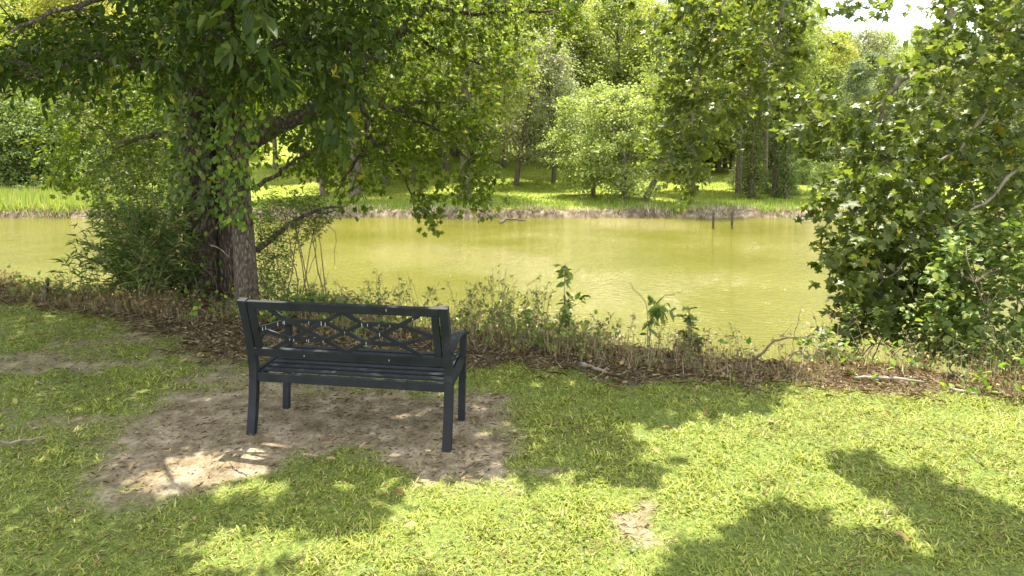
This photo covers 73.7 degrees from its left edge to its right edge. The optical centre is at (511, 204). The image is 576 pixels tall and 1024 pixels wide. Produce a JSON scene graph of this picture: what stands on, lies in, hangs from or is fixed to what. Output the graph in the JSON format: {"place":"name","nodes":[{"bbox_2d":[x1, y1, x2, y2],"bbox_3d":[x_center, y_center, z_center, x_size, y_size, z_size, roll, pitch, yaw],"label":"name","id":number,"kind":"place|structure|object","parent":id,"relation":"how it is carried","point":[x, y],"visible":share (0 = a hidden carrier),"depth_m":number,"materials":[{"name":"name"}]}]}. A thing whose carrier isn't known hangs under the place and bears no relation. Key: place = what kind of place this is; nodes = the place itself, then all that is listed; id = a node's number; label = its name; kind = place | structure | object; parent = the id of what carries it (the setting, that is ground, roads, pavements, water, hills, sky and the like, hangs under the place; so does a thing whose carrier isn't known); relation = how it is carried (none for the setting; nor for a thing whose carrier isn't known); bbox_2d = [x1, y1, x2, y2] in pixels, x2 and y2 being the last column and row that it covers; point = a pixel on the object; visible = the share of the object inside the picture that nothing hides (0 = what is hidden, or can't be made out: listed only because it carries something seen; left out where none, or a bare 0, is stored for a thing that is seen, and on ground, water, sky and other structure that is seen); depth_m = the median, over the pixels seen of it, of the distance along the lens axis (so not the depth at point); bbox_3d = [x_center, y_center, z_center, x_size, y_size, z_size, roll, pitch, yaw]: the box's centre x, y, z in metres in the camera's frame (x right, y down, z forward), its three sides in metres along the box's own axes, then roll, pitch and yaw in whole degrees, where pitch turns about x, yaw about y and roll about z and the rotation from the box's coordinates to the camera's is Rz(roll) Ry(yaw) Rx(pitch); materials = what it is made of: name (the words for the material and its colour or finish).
{"place":"outdoors","nodes":[
{"label":"outdoors","id":0,"kind":"place"},
{"bbox_2d":[0,184,181,213],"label":"tall bank grass","id":1,"kind":"structure","parent":0,"point":[15,197],"depth_m":26.58,"materials":[{"name":"green plant"}]},
{"bbox_2d":[0,107,1023,575],"bbox_3d":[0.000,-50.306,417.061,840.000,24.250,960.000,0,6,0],"label":"ground","id":2,"kind":"structure","parent":0,"point":[182,477],"depth_m":3.84,"materials":[{"name":"green plant"}]},
{"bbox_2d":[0,79,59,190],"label":"tree","id":3,"kind":"object","parent":2,"relation":"on","point":[2,97],"visible":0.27,"depth_m":33.14,"materials":[{"name":"green plant"}]},
{"bbox_2d":[0,0,62,177],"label":"yellow tree","id":4,"kind":"object","parent":2,"relation":"on","point":[6,23],"visible":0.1,"depth_m":37.19,"materials":[{"name":"plant"}]},
{"bbox_2d":[0,89,88,190],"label":"tree","id":5,"kind":"object","parent":2,"relation":"on","point":[31,127],"visible":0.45,"depth_m":32.43,"materials":[{"name":"green plant"}]},
{"bbox_2d":[5,0,137,138],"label":"yellow tree","id":6,"kind":"object","parent":2,"relation":"on","point":[42,6],"visible":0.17,"depth_m":38.51,"materials":[{"name":"plant"}]},
{"bbox_2d":[1,89,145,188],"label":"tree","id":7,"kind":"object","parent":2,"relation":"on","point":[87,122],"visible":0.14,"depth_m":35.04,"materials":[{"name":"green plant"}]},
{"bbox_2d":[66,216,141,301],"bbox_3d":[-4.326,0.620,7.180,0.575,1.009,0.660,3,6,25],"label":"river cane","id":8,"kind":"object","parent":2,"relation":"on","point":[99,261],"visible":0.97,"depth_m":7.19,"materials":[{"name":"green plant"}]},
{"bbox_2d":[52,251,164,301],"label":"river cane","id":9,"kind":"object","parent":2,"relation":"on","point":[92,270],"visible":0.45,"depth_m":7.33,"materials":[{"name":"green plant"}]},
{"bbox_2d":[65,0,167,150],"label":"tree","id":10,"kind":"object","parent":2,"relation":"on","point":[145,114],"visible":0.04,"depth_m":44.71,"materials":[{"name":"green plant"}]},
{"bbox_2d":[73,105,185,295],"bbox_3d":[-5.099,0.652,9.464,1.550,3.955,3.373,-3,7,-29],"label":"waterside shrub","id":11,"kind":"object","parent":2,"relation":"on","point":[142,192],"visible":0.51,"depth_m":8.71,"materials":[{"name":"green plant"}]},
{"bbox_2d":[103,199,156,297],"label":"river cane","id":12,"kind":"object","parent":2,"relation":"on","point":[126,219],"visible":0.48,"depth_m":7.42,"materials":[{"name":"green plant"}]},
{"bbox_2d":[110,212,157,295],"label":"river cane","id":13,"kind":"object","parent":2,"relation":"on","point":[122,242],"visible":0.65,"depth_m":7.35,"materials":[{"name":"green plant"}]},
{"bbox_2d":[111,235,165,305],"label":"river cane","id":14,"kind":"object","parent":2,"relation":"on","point":[144,260],"visible":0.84,"depth_m":7.11,"materials":[{"name":"green plant"}]},
{"bbox_2d":[123,226,180,298],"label":"river cane","id":15,"kind":"object","parent":2,"relation":"on","point":[172,271],"visible":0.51,"depth_m":7.36,"materials":[{"name":"green plant"}]},
{"bbox_2d":[120,207,184,303],"bbox_3d":[-3.901,0.576,7.401,0.496,1.030,0.714,5,7,40],"label":"river cane","id":16,"kind":"object","parent":2,"relation":"on","point":[148,258],"visible":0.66,"depth_m":7.36,"materials":[{"name":"green plant"}]},
{"bbox_2d":[124,233,181,297],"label":"river cane","id":17,"kind":"object","parent":2,"relation":"on","point":[151,268],"visible":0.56,"depth_m":7.32,"materials":[{"name":"green plant"}]},
{"bbox_2d":[112,210,200,288],"bbox_3d":[-3.907,0.582,7.490,0.954,1.022,0.524,-2,6,-18],"label":"river cane","id":18,"kind":"object","parent":2,"relation":"on","point":[178,223],"visible":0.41,"depth_m":7.46,"materials":[{"name":"green plant"}]},
{"bbox_2d":[134,188,187,297],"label":"river cane","id":19,"kind":"object","parent":2,"relation":"on","point":[156,211],"visible":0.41,"depth_m":7.59,"materials":[{"name":"green plant"}]},
{"bbox_2d":[135,188,190,294],"bbox_3d":[-3.839,0.507,7.531,0.537,1.412,0.695,-4,7,-34],"label":"river cane","id":20,"kind":"object","parent":2,"relation":"on","point":[156,218],"visible":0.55,"depth_m":7.41,"materials":[{"name":"green plant"}]},
{"bbox_2d":[129,214,201,297],"bbox_3d":[-3.655,0.587,7.239,0.767,1.031,0.691,0,6,0],"label":"river cane","id":21,"kind":"object","parent":2,"relation":"on","point":[187,240],"visible":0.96,"depth_m":7.22,"materials":[{"name":"green plant"}]},
{"bbox_2d":[145,196,200,288],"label":"river cane","id":22,"kind":"object","parent":2,"relation":"on","point":[169,203],"visible":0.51,"depth_m":7.63,"materials":[{"name":"green plant"}]},
{"bbox_2d":[139,243,209,303],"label":"river cane","id":23,"kind":"object","parent":2,"relation":"on","point":[178,278],"visible":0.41,"depth_m":7.64,"materials":[{"name":"green plant"}]},
{"bbox_2d":[143,201,214,299],"bbox_3d":[-3.786,0.636,7.823,0.772,1.394,0.540,3,7,31],"label":"river cane","id":24,"kind":"object","parent":2,"relation":"on","point":[193,251],"visible":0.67,"depth_m":7.76,"materials":[{"name":"green plant"}]},
{"bbox_2d":[163,239,213,303],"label":"river cane","id":25,"kind":"object","parent":2,"relation":"on","point":[188,267],"visible":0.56,"depth_m":7.72,"materials":[{"name":"green plant"}]},
{"bbox_2d":[0,0,429,311],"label":"hickory tree","id":26,"kind":"object","parent":2,"relation":"on","point":[229,51],"visible":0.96,"depth_m":5.09,"materials":[{"name":"green plant"}]},
{"bbox_2d":[206,45,273,231],"bbox_3d":[-2.790,-0.691,6.942,0.674,1.897,0.672,0,6,0],"label":"climbing vine","id":27,"kind":"object","parent":26,"relation":"attached to","point":[240,224],"visible":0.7,"depth_m":6.82,"materials":[{"name":"green plant"}]},
{"bbox_2d":[256,206,341,273],"bbox_3d":[-2.466,0.403,7.775,1.162,0.794,0.294,2,6,18],"label":"dead limb","id":28,"kind":"object","parent":26,"relation":"attached to","point":[275,234],"visible":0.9,"depth_m":7.82,"materials":[{"name":"brown wood"}]},
{"bbox_2d":[252,184,341,311],"bbox_3d":[-2.663,1.174,8.163,1.364,2.865,1.635,0,6,0],"label":"waterside shrub","id":29,"kind":"object","parent":2,"relation":"on","point":[292,228],"visible":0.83,"depth_m":7.94,"materials":[{"name":"green plant"}]},
{"bbox_2d":[0,0,594,305],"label":"oak tree","id":30,"kind":"object","parent":2,"relation":"on","point":[401,123],"visible":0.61,"depth_m":8.73,"materials":[{"name":"green plant"}]},
{"bbox_2d":[158,189,233,303],"bbox_3d":[-3.733,0.604,8.161,0.911,1.630,0.854,0,6,0],"label":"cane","id":31,"kind":"object","parent":30,"relation":"attached to","point":[205,232],"visible":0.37,"depth_m":7.87,"materials":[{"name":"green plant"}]},
{"bbox_2d":[156,41,246,217],"bbox_3d":[-3.641,-0.877,8.070,1.153,2.090,1.016,0,6,0],"label":"climbing vine","id":32,"kind":"object","parent":30,"relation":"attached to","point":[177,148],"visible":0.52,"depth_m":7.80,"materials":[{"name":"green plant"}]},
{"bbox_2d":[264,0,358,196],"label":"lawn tree","id":33,"kind":"object","parent":2,"relation":"on","point":[322,191],"visible":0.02,"depth_m":30.65,"materials":[{"name":"green plant"}]},
{"bbox_2d":[258,287,410,328],"bbox_3d":[-1.759,1.273,6.852,1.898,1.025,1.334,0,6,0],"label":"leafy bush","id":34,"kind":"object","parent":2,"relation":"on","point":[321,297],"visible":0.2,"depth_m":6.38,"materials":[{"name":"green plant"}]},
{"bbox_2d":[237,297,469,451],"bbox_3d":[-0.942,0.968,4.238,1.290,0.869,0.591,1,6,9],"label":"park bench","id":35,"kind":"object","parent":2,"relation":"on","point":[443,363],"visible":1,"depth_m":4.03,"materials":[{"name":"black metal"}]},
{"bbox_2d":[277,0,438,197],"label":"lawn tree","id":36,"kind":"object","parent":2,"relation":"on","point":[357,164],"visible":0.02,"depth_m":30.25,"materials":[{"name":"green plant"}]},
{"bbox_2d":[340,0,456,185],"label":"lawn tree","id":37,"kind":"object","parent":2,"relation":"on","point":[386,179],"visible":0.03,"depth_m":35.66,"materials":[{"name":"green plant"}]},
{"bbox_2d":[421,0,483,170],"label":"lawn tree","id":38,"kind":"object","parent":2,"relation":"on","point":[447,166],"visible":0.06,"depth_m":39.96,"materials":[{"name":"green plant"}]},
{"bbox_2d":[385,0,566,197],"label":"lawn tree","id":39,"kind":"object","parent":2,"relation":"on","point":[512,99],"visible":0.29,"depth_m":29.92,"materials":[{"name":"green plant"}]},
{"bbox_2d":[2,202,1001,218],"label":"riverbank","id":40,"kind":"structure","parent":2,"relation":"on","point":[645,208],"depth_m":26.22,"materials":[{"name":"beige plant"}]},
{"bbox_2d":[473,63,532,167],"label":"tree","id":41,"kind":"object","parent":2,"relation":"on","point":[503,163],"visible":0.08,"depth_m":42.11,"materials":[{"name":"green plant"}]},
{"bbox_2d":[2,163,1010,210],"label":"lawn grass","id":42,"kind":"structure","parent":2,"relation":"on","point":[564,197],"depth_m":33.15,"materials":[{"name":"green plant"}]},
{"bbox_2d":[9,305,1004,566],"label":"fallen leaves","id":43,"kind":"object","parent":2,"relation":"on","point":[411,523],"visible":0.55,"depth_m":4.06,"materials":[{"name":"brown plant"}]},
{"bbox_2d":[0,283,1022,398],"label":"leaf litter","id":44,"kind":"object","parent":2,"relation":"on","point":[629,367],"visible":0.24,"depth_m":5.56,"materials":[{"name":"plant"}]},
{"bbox_2d":[0,197,1022,217],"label":"bank grass","id":45,"kind":"structure","parent":2,"relation":"on","point":[722,203],"depth_m":27.16,"materials":[{"name":"green plant"}]},
{"bbox_2d":[0,303,1023,575],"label":"straw and twig litter","id":46,"kind":"object","parent":2,"relation":"on","point":[344,442],"visible":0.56,"depth_m":4.11,"materials":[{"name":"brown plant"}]},
{"bbox_2d":[0,278,1023,405],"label":"flattened straw","id":47,"kind":"object","parent":2,"relation":"on","point":[571,366],"visible":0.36,"depth_m":5.49,"materials":[{"name":"brown plant"}]},
{"bbox_2d":[90,214,155,298],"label":"river cane","id":48,"kind":"object","parent":47,"relation":"on","point":[114,245],"visible":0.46,"depth_m":7.41,"materials":[{"name":"green plant"}]},
{"bbox_2d":[109,191,171,296],"bbox_3d":[-4.093,0.548,7.576,0.591,1.452,0.614,0,6,0],"label":"river cane","id":49,"kind":"object","parent":47,"relation":"on","point":[147,212],"visible":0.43,"depth_m":7.40,"materials":[{"name":"green plant"}]},
{"bbox_2d":[0,274,1023,404],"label":"dry weeds","id":50,"kind":"object","parent":2,"relation":"on","point":[500,339],"visible":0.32,"depth_m":5.51,"materials":[{"name":"plant"}]},
{"bbox_2d":[0,262,1023,391],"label":"green weed leaves","id":51,"kind":"object","parent":2,"relation":"on","point":[584,343],"visible":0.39,"depth_m":5.98,"materials":[{"name":"green plant"}]},
{"bbox_2d":[0,308,1023,575],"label":"clover leaves","id":52,"kind":"object","parent":2,"relation":"on","point":[382,540],"visible":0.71,"depth_m":3.64,"materials":[{"name":"green plant"}]},
{"bbox_2d":[0,268,1023,403],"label":"fallen weed leaves","id":53,"kind":"object","parent":2,"relation":"on","point":[705,351],"visible":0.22,"depth_m":5.65,"materials":[{"name":"brown plant"}]},
{"bbox_2d":[0,269,1023,387],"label":"dry weed leaves","id":54,"kind":"object","parent":2,"relation":"on","point":[317,290],"visible":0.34,"depth_m":6.13,"materials":[{"name":"brown plant"}]},
{"bbox_2d":[6,265,1023,396],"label":"creeper leaves","id":55,"kind":"object","parent":2,"relation":"on","point":[748,341],"visible":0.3,"depth_m":5.83,"materials":[{"name":"green plant"}]},
{"bbox_2d":[477,25,583,185],"bbox_3d":[0.909,-5.058,36.034,6.270,9.207,6.257,7,6,-1],"label":"silver tree","id":56,"kind":"object","parent":2,"relation":"on","point":[518,127],"visible":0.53,"depth_m":35.77,"materials":[{"name":"green plant"}]},
{"bbox_2d":[476,0,603,161],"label":"tree","id":57,"kind":"object","parent":2,"relation":"on","point":[515,6],"visible":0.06,"depth_m":42.57,"materials":[{"name":"green plant"}]},
{"bbox_2d":[511,38,591,182],"bbox_3d":[2.121,-4.984,37.753,5.734,8.421,5.723,-2,6,-20],"label":"silver tree","id":58,"kind":"object","parent":2,"relation":"on","point":[553,178],"visible":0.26,"depth_m":37.13,"materials":[{"name":"green plant"}]},
{"bbox_2d":[507,0,595,164],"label":"lawn tree","id":59,"kind":"object","parent":2,"relation":"on","point":[545,20],"visible":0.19,"depth_m":42.11,"materials":[{"name":"green plant"}]},
{"bbox_2d":[532,60,599,166],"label":"tree","id":60,"kind":"object","parent":2,"relation":"on","point":[585,82],"visible":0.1,"depth_m":43.26,"materials":[{"name":"green plant"}]},
{"bbox_2d":[553,264,590,342],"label":"sapling","id":61,"kind":"object","parent":2,"relation":"on","point":[566,307],"visible":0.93,"depth_m":5.89,"materials":[{"name":"green plant"}]},
{"bbox_2d":[536,3,626,166],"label":"tree","id":62,"kind":"object","parent":2,"relation":"on","point":[595,38],"visible":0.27,"depth_m":42.59,"materials":[{"name":"green plant"}]},
{"bbox_2d":[532,76,654,197],"bbox_3d":[4.019,-2.881,31.350,5.597,5.837,5.285,2,6,21],"label":"maple tree","id":63,"kind":"object","parent":2,"relation":"on","point":[573,132],"visible":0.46,"depth_m":30.90,"materials":[{"name":"green plant"}]},
{"bbox_2d":[569,33,629,165],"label":"tree","id":64,"kind":"object","parent":2,"relation":"on","point":[614,65],"visible":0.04,"depth_m":44.94,"materials":[{"name":"green plant"}]},
{"bbox_2d":[570,0,660,73],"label":"tree","id":65,"kind":"object","parent":2,"relation":"on","point":[640,1],"visible":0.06,"depth_m":59.50,"materials":[{"name":"green plant"}]},
{"bbox_2d":[571,0,663,165],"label":"tree","id":66,"kind":"object","parent":2,"relation":"on","point":[607,19],"visible":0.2,"depth_m":44.30,"materials":[{"name":"green plant"}]},
{"bbox_2d":[557,79,687,201],"bbox_3d":[4.710,-2.525,29.065,5.624,5.545,5.955,1,6,6],"label":"maple tree","id":67,"kind":"object","parent":2,"relation":"on","point":[621,96],"visible":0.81,"depth_m":28.30,"materials":[{"name":"green plant"}]},
{"bbox_2d":[611,1,689,127],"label":"tree","id":68,"kind":"object","parent":2,"relation":"on","point":[649,9],"visible":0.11,"depth_m":43.86,"materials":[{"name":"green plant"}]},
{"bbox_2d":[640,296,675,359],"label":"sapling","id":69,"kind":"object","parent":2,"relation":"on","point":[657,311],"visible":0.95,"depth_m":5.40,"materials":[{"name":"green plant"}]},
{"bbox_2d":[628,49,715,167],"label":"tree","id":70,"kind":"object","parent":2,"relation":"on","point":[679,155],"visible":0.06,"depth_m":42.28,"materials":[{"name":"green plant"}]},
{"bbox_2d":[622,21,747,201],"bbox_3d":[6.681,-3.829,28.346,4.957,8.448,5.811,25,5,-2],"label":"leaning tree","id":71,"kind":"object","parent":2,"relation":"on","point":[709,80],"visible":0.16,"depth_m":27.86,"materials":[{"name":"green plant"}]},
{"bbox_2d":[630,3,739,167],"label":"tree","id":72,"kind":"object","parent":2,"relation":"on","point":[722,147],"visible":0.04,"depth_m":42.61,"materials":[{"name":"green plant"}]},
{"bbox_2d":[624,0,752,189],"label":"lawn tree","id":73,"kind":"object","parent":2,"relation":"on","point":[693,185],"visible":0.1,"depth_m":33.05,"materials":[{"name":"green plant"}]},
{"bbox_2d":[673,306,705,353],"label":"sapling","id":74,"kind":"object","parent":2,"relation":"on","point":[687,320],"visible":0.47,"depth_m":5.82,"materials":[{"name":"green plant"}]},
{"bbox_2d":[723,154,771,191],"bbox_3d":[12.120,-1.516,35.000,2.625,2.240,2.606,-3,7,-31],"label":"lawn bush","id":75,"kind":"object","parent":2,"relation":"on","point":[731,181],"visible":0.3,"depth_m":34.90,"materials":[{"name":"green plant"}]},
{"bbox_2d":[730,28,777,199],"bbox_3d":[10.708,-3.764,29.933,2.044,7.843,1.988,1,6,13],"label":"ivy tree","id":76,"kind":"object","parent":2,"relation":"on","point":[751,184],"visible":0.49,"depth_m":29.93,"materials":[{"name":"green plant"}]},
{"bbox_2d":[699,0,816,193],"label":"lawn tree","id":77,"kind":"object","parent":2,"relation":"on","point":[738,163],"visible":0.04,"depth_m":32.59,"materials":[{"name":"green plant"}]},
{"bbox_2d":[730,12,834,185],"bbox_3d":[13.374,-5.865,34.966,5.882,11.116,5.018,1,6,8],"label":"lawn tree","id":78,"kind":"object","parent":2,"relation":"on","point":[766,149],"visible":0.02,"depth_m":35.75,"materials":[{"name":"green plant"}]},
{"bbox_2d":[762,165,803,195],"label":"lawn bush","id":79,"kind":"object","parent":2,"relation":"on","point":[769,176],"visible":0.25,"depth_m":32.92,"materials":[{"name":"green plant"}]},
{"bbox_2d":[765,0,809,198],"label":"ivy tree","id":80,"kind":"object","parent":2,"relation":"on","point":[784,162],"visible":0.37,"depth_m":30.79,"materials":[{"name":"green plant"}]},
{"bbox_2d":[738,0,838,170],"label":"tree","id":81,"kind":"object","parent":2,"relation":"on","point":[770,165],"visible":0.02,"depth_m":43.01,"materials":[{"name":"green plant"}]},
{"bbox_2d":[739,0,842,196],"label":"lawn tree","id":82,"kind":"object","parent":2,"relation":"on","point":[815,60],"visible":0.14,"depth_m":30.75,"materials":[{"name":"green plant"}]},
{"bbox_2d":[791,157,816,183],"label":"lawn bush","id":83,"kind":"object","parent":2,"relation":"on","point":[809,168],"visible":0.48,"depth_m":37.83,"materials":[{"name":"green plant"}]},
{"bbox_2d":[754,322,859,367],"bbox_3d":[2.552,1.350,5.643,1.176,0.721,0.613,-3,7,-30],"label":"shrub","id":84,"kind":"object","parent":2,"relation":"on","point":[836,351],"visible":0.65,"depth_m":5.56,"materials":[{"name":"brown plant"}]},
{"bbox_2d":[769,51,853,175],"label":"tree","id":85,"kind":"object","parent":2,"relation":"on","point":[832,82],"visible":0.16,"depth_m":40.68,"materials":[{"name":"green plant"}]},
{"bbox_2d":[601,0,1023,365],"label":"sycamore tree","id":86,"kind":"object","parent":2,"relation":"on","point":[862,258],"visible":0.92,"depth_m":6.89,"materials":[{"name":"green plant"}]},
{"bbox_2d":[806,161,840,187],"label":"lawn bush","id":87,"kind":"object","parent":2,"relation":"on","point":[827,167],"visible":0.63,"depth_m":36.30,"materials":[{"name":"green plant"}]},
{"bbox_2d":[803,26,875,162],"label":"tree","id":88,"kind":"object","parent":2,"relation":"on","point":[843,58],"visible":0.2,"depth_m":41.79,"materials":[{"name":"green plant"}]},
{"bbox_2d":[817,58,886,160],"bbox_3d":[19.001,-4.443,37.655,3.546,7.143,3.861,-1,6,-6],"label":"pine tree","id":89,"kind":"object","parent":2,"relation":"on","point":[856,81],"visible":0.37,"depth_m":37.28,"materials":[{"name":"green plant"}]},
{"bbox_2d":[830,22,910,140],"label":"tree","id":90,"kind":"object","parent":2,"relation":"on","point":[869,41],"visible":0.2,"depth_m":43.85,"materials":[{"name":"green plant"}]},
{"bbox_2d":[840,51,904,151],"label":"pine tree","id":91,"kind":"object","parent":2,"relation":"on","point":[873,56],"visible":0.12,"depth_m":42.38,"materials":[{"name":"green plant"}]},
{"bbox_2d":[849,57,914,151],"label":"pine tree","id":92,"kind":"object","parent":2,"relation":"on","point":[881,71],"visible":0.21,"depth_m":38.14,"materials":[{"name":"green plant"}]},
{"bbox_2d":[867,27,914,109],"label":"tree","id":93,"kind":"object","parent":2,"relation":"on","point":[895,41],"visible":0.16,"depth_m":63.77,"materials":[{"name":"green plant"}]},
{"bbox_2d":[837,299,977,374],"bbox_3d":[3.603,1.810,6.394,1.083,2.037,1.696,5,8,40],"label":"waterside shrub","id":94,"kind":"object","parent":2,"relation":"on","point":[908,315],"visible":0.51,"depth_m":6.09,"materials":[{"name":"green plant"}]},
{"bbox_2d":[892,72,938,177],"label":"pine tree","id":95,"kind":"object","parent":2,"relation":"on","point":[907,86],"visible":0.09,"depth_m":39.38,"materials":[{"name":"green plant"}]},
{"bbox_2d":[916,49,979,139],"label":"tree","id":96,"kind":"object","parent":2,"relation":"on","point":[962,71],"visible":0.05,"depth_m":45.43,"materials":[{"name":"green plant"}]},
{"bbox_2d":[911,200,1023,380],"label":"vine covered shrub","id":97,"kind":"object","parent":2,"relation":"on","point":[1011,262],"visible":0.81,"depth_m":5.66,"materials":[{"name":"green plant"}]},
{"bbox_2d":[926,58,1023,170],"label":"tree","id":98,"kind":"object","parent":2,"relation":"on","point":[1017,63],"visible":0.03,"depth_m":40.37,"materials":[{"name":"green plant"}]},
{"bbox_2d":[0,302,1023,575],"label":"lawn grass","id":99,"kind":"structure","parent":0,"point":[736,456],"depth_m":3.56,"materials":[{"name":"green plant"}]},
{"bbox_2d":[0,217,1023,380],"bbox_3d":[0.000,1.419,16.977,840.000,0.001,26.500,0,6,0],"label":"pond water","id":100,"kind":"structure","parent":0,"point":[751,277],"depth_m":16.31,"materials":[{"name":"green liquid"}]},
{"bbox_2d":[587,0,1002,53],"label":"sky","id":101,"kind":"structure","parent":0,"point":[896,20],"materials":[{"name":"white"}]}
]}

